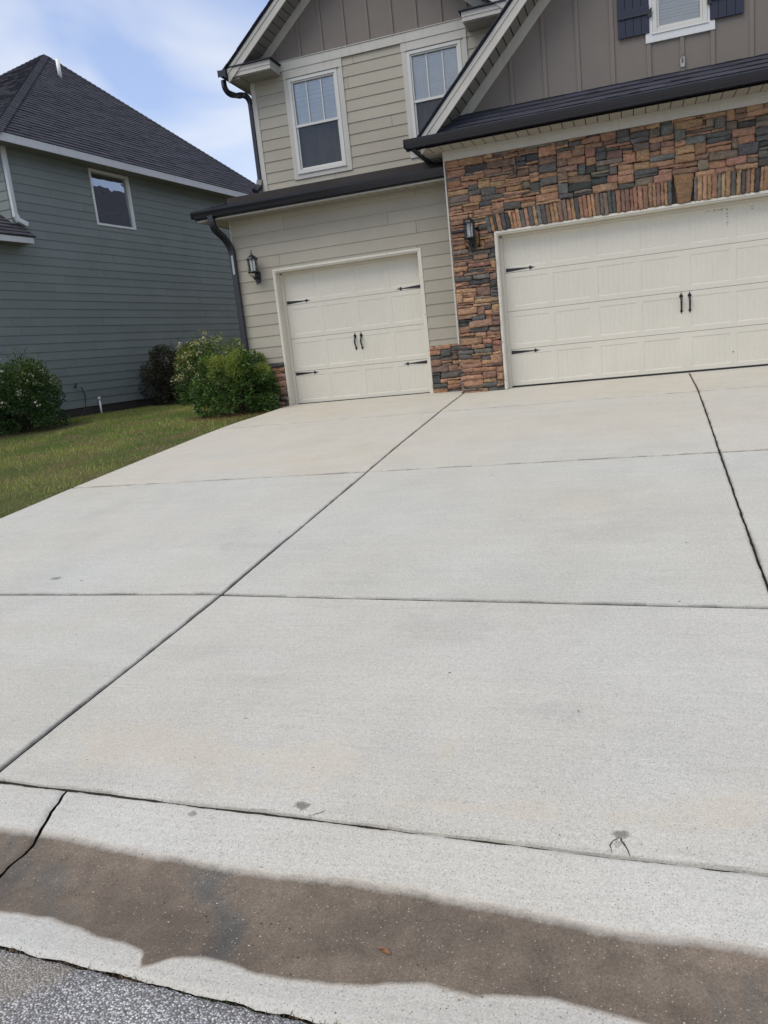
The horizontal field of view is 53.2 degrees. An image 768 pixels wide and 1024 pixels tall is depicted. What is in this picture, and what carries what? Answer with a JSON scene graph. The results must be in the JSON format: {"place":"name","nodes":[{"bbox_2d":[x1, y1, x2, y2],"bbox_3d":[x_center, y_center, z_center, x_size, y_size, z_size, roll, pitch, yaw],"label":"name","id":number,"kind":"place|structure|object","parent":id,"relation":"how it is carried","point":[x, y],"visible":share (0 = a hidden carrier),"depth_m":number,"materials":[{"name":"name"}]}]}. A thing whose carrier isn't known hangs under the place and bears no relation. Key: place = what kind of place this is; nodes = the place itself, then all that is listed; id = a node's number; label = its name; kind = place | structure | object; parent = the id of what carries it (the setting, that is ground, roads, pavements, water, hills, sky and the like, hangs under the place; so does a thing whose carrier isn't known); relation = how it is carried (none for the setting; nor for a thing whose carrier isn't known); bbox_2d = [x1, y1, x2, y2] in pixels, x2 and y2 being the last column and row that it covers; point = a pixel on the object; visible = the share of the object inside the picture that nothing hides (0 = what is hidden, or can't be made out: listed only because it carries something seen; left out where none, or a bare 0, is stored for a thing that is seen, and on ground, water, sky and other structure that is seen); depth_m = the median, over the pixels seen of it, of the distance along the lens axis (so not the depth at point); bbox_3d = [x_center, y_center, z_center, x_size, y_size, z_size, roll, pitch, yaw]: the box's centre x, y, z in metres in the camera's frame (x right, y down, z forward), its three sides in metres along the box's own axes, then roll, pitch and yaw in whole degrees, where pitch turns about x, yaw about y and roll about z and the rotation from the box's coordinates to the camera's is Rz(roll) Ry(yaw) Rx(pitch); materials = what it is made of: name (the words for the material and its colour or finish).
{"place":"outdoors","nodes":[
{"label":"outdoors","id":0,"kind":"place"},
{"bbox_2d":[0,0,268,183],"label":"sky","id":1,"kind":"structure","parent":0,"point":[162,59],"materials":[{"name":"blue"}]},
{"bbox_2d":[0,401,278,517],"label":"lawn","id":2,"kind":"structure","parent":0,"point":[43,430],"depth_m":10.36,"materials":[{"name":"plant"}]},
{"bbox_2d":[0,348,70,435],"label":"shrub","id":3,"kind":"object","parent":2,"relation":"on","point":[35,391],"visible":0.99,"depth_m":14.23,"materials":[{"name":"green plant"}]},
{"bbox_2d":[98,397,102,413],"bbox_3d":[-6.415,-2.362,17.384,0.062,0.485,0.062,-2,12,18],"label":"standpipe","id":4,"kind":"object","parent":2,"relation":"on","point":[99,398],"visible":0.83,"depth_m":17.35,"materials":[{"name":"white plastic"}]},
{"bbox_2d":[0,54,262,431],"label":"neighbouring house","id":5,"kind":"structure","parent":2,"relation":"on","point":[115,265],"depth_m":17.93,"materials":[{"name":"grey"}]},
{"bbox_2d":[77,386,85,417],"bbox_3d":[-6.822,-2.188,16.043,0.144,0.788,1.953,-3,12,14],"label":"garden hose","id":6,"kind":"object","parent":5,"relation":"hanging from","point":[85,400],"visible":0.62,"depth_m":16.86,"materials":[{"name":"rubber"}]},
{"bbox_2d":[88,168,136,229],"bbox_3d":[-6.428,-7.288,17.983,0.228,1.220,1.287,-1,13,24],"label":"window","id":7,"kind":"structure","parent":5,"relation":"in","point":[112,200],"depth_m":17.98,"materials":[{"name":"white plastic"}]},
{"bbox_2d":[138,341,215,405],"bbox_3d":[-4.888,-3.373,18.605,2.109,1.581,1.708,-2,12,18],"label":"shrub","id":8,"kind":"object","parent":2,"relation":"on","point":[165,372],"visible":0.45,"depth_m":18.29,"materials":[{"name":"green plant"}]},
{"bbox_2d":[170,329,241,406],"bbox_3d":[-3.689,-3.121,16.561,2.177,1.666,1.778,-2,12,18],"label":"shrub","id":9,"kind":"object","parent":2,"relation":"on","point":[190,363],"visible":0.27,"depth_m":16.35,"materials":[{"name":"green plant"}]},
{"bbox_2d":[171,408,279,426],"bbox_3d":[-2.907,-1.469,12.357,2.193,0.129,2.053,-2,12,18],"label":"pine straw","id":10,"kind":"object","parent":2,"relation":"on","point":[229,415],"visible":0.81,"depth_m":12.51,"materials":[{"name":"brown plant"}]},
{"bbox_2d":[187,344,280,417],"bbox_3d":[-2.498,-2.185,12.791,1.648,1.189,1.264,-2,12,18],"label":"shrub","id":11,"kind":"object","parent":2,"relation":"on","point":[236,384],"visible":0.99,"depth_m":12.58,"materials":[{"name":"green plant"}]},
{"bbox_2d":[190,0,767,409],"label":"house","id":12,"kind":"structure","parent":2,"relation":"on","point":[597,170],"depth_m":10.96,"materials":[{"name":"beige"}]},
{"bbox_2d":[246,250,260,283],"bbox_3d":[-2.110,-3.963,12.443,0.177,0.553,0.235,-2,12,18],"label":"wall lantern","id":13,"kind":"object","parent":12,"relation":"attached to","point":[257,273],"depth_m":12.42,"materials":[{"name":"black metal"}]},
{"bbox_2d":[282,58,352,179],"bbox_3d":[-1.126,-6.755,13.283,1.093,1.759,0.206,-2,12,18],"label":"window","id":14,"kind":"structure","parent":12,"relation":"in","point":[314,93],"depth_m":13.26,"materials":[{"name":"white plastic"}]},
{"bbox_2d":[272,248,433,405],"bbox_3d":[-0.480,-2.928,12.429,2.507,2.228,0.264,-2,12,18],"label":"garage door","id":15,"kind":"structure","parent":12,"relation":"in","point":[357,327],"depth_m":12.50,"materials":[{"name":"paint"}]},
{"bbox_2d":[400,28,467,158],"bbox_3d":[0.895,-6.831,12.616,1.092,1.759,0.206,-2,12,18],"label":"window","id":16,"kind":"structure","parent":12,"relation":"in","point":[430,65],"depth_m":12.55,"materials":[{"name":"white plastic"}]},
{"bbox_2d":[462,213,476,252],"bbox_3d":[1.212,-3.933,10.810,0.177,0.553,0.235,-2,12,18],"label":"wall lantern","id":17,"kind":"object","parent":12,"relation":"attached to","point":[471,241],"depth_m":10.79,"materials":[{"name":"black metal"}]},
{"bbox_2d":[494,190,767,388],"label":"garage door","id":18,"kind":"structure","parent":12,"relation":"in","point":[674,288],"depth_m":10.67,"materials":[{"name":"paint"}]},
{"bbox_2d":[646,0,714,43],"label":"window","id":19,"kind":"structure","parent":12,"relation":"in","point":[670,19],"depth_m":9.74,"materials":[{"name":"white plastic"}]},
{"bbox_2d":[0,949,306,1023],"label":"road","id":20,"kind":"structure","parent":0,"point":[36,991],"depth_m":1.90,"materials":[{"name":"grey asphalt"}]},
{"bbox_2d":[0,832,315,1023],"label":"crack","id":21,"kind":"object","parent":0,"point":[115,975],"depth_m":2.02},
{"bbox_2d":[0,946,340,1023],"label":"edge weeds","id":22,"kind":"object","parent":21,"relation":"on","point":[135,980],"visible":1,"depth_m":1.97,"materials":[{"name":"green plant"}]},
{"bbox_2d":[0,784,767,1023],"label":"kerb","id":23,"kind":"structure","parent":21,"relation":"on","point":[684,940],"depth_m":2.07,"materials":[{"name":"concrete"}]},
{"bbox_2d":[377,947,389,953],"bbox_3d":[0.001,1.134,1.986,0.045,0.006,0.012,3,15,36],"label":"fallen leaf","id":24,"kind":"object","parent":23,"relation":"on","point":[384,950],"visible":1,"depth_m":1.99,"materials":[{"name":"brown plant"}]},
{"bbox_2d":[3,745,767,1023],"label":"grit","id":25,"kind":"object","parent":23,"relation":"on","point":[311,933],"visible":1,"depth_m":2.07,"materials":[{"name":"stone"}]},
{"bbox_2d":[0,366,767,876],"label":"driveway","id":26,"kind":"structure","parent":0,"point":[294,612],"depth_m":3.92,"materials":[{"name":"concrete"}]},
{"bbox_2d":[309,810,629,855],"bbox_3d":[0.227,0.972,2.341,0.999,0.010,0.069,-2,12,18],"label":"pavement crack","id":27,"kind":"object","parent":26,"relation":"on","point":[609,844],"visible":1,"depth_m":2.20,"materials":[{"name":"grey concrete"}]},
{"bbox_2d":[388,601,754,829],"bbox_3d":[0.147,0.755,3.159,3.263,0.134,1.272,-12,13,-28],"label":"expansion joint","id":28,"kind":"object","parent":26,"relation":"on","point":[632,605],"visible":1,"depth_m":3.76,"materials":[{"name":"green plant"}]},
{"bbox_2d":[515,366,760,387],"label":"garage floor","id":29,"kind":"structure","parent":0,"point":[644,376],"depth_m":10.85,"materials":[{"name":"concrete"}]}
]}

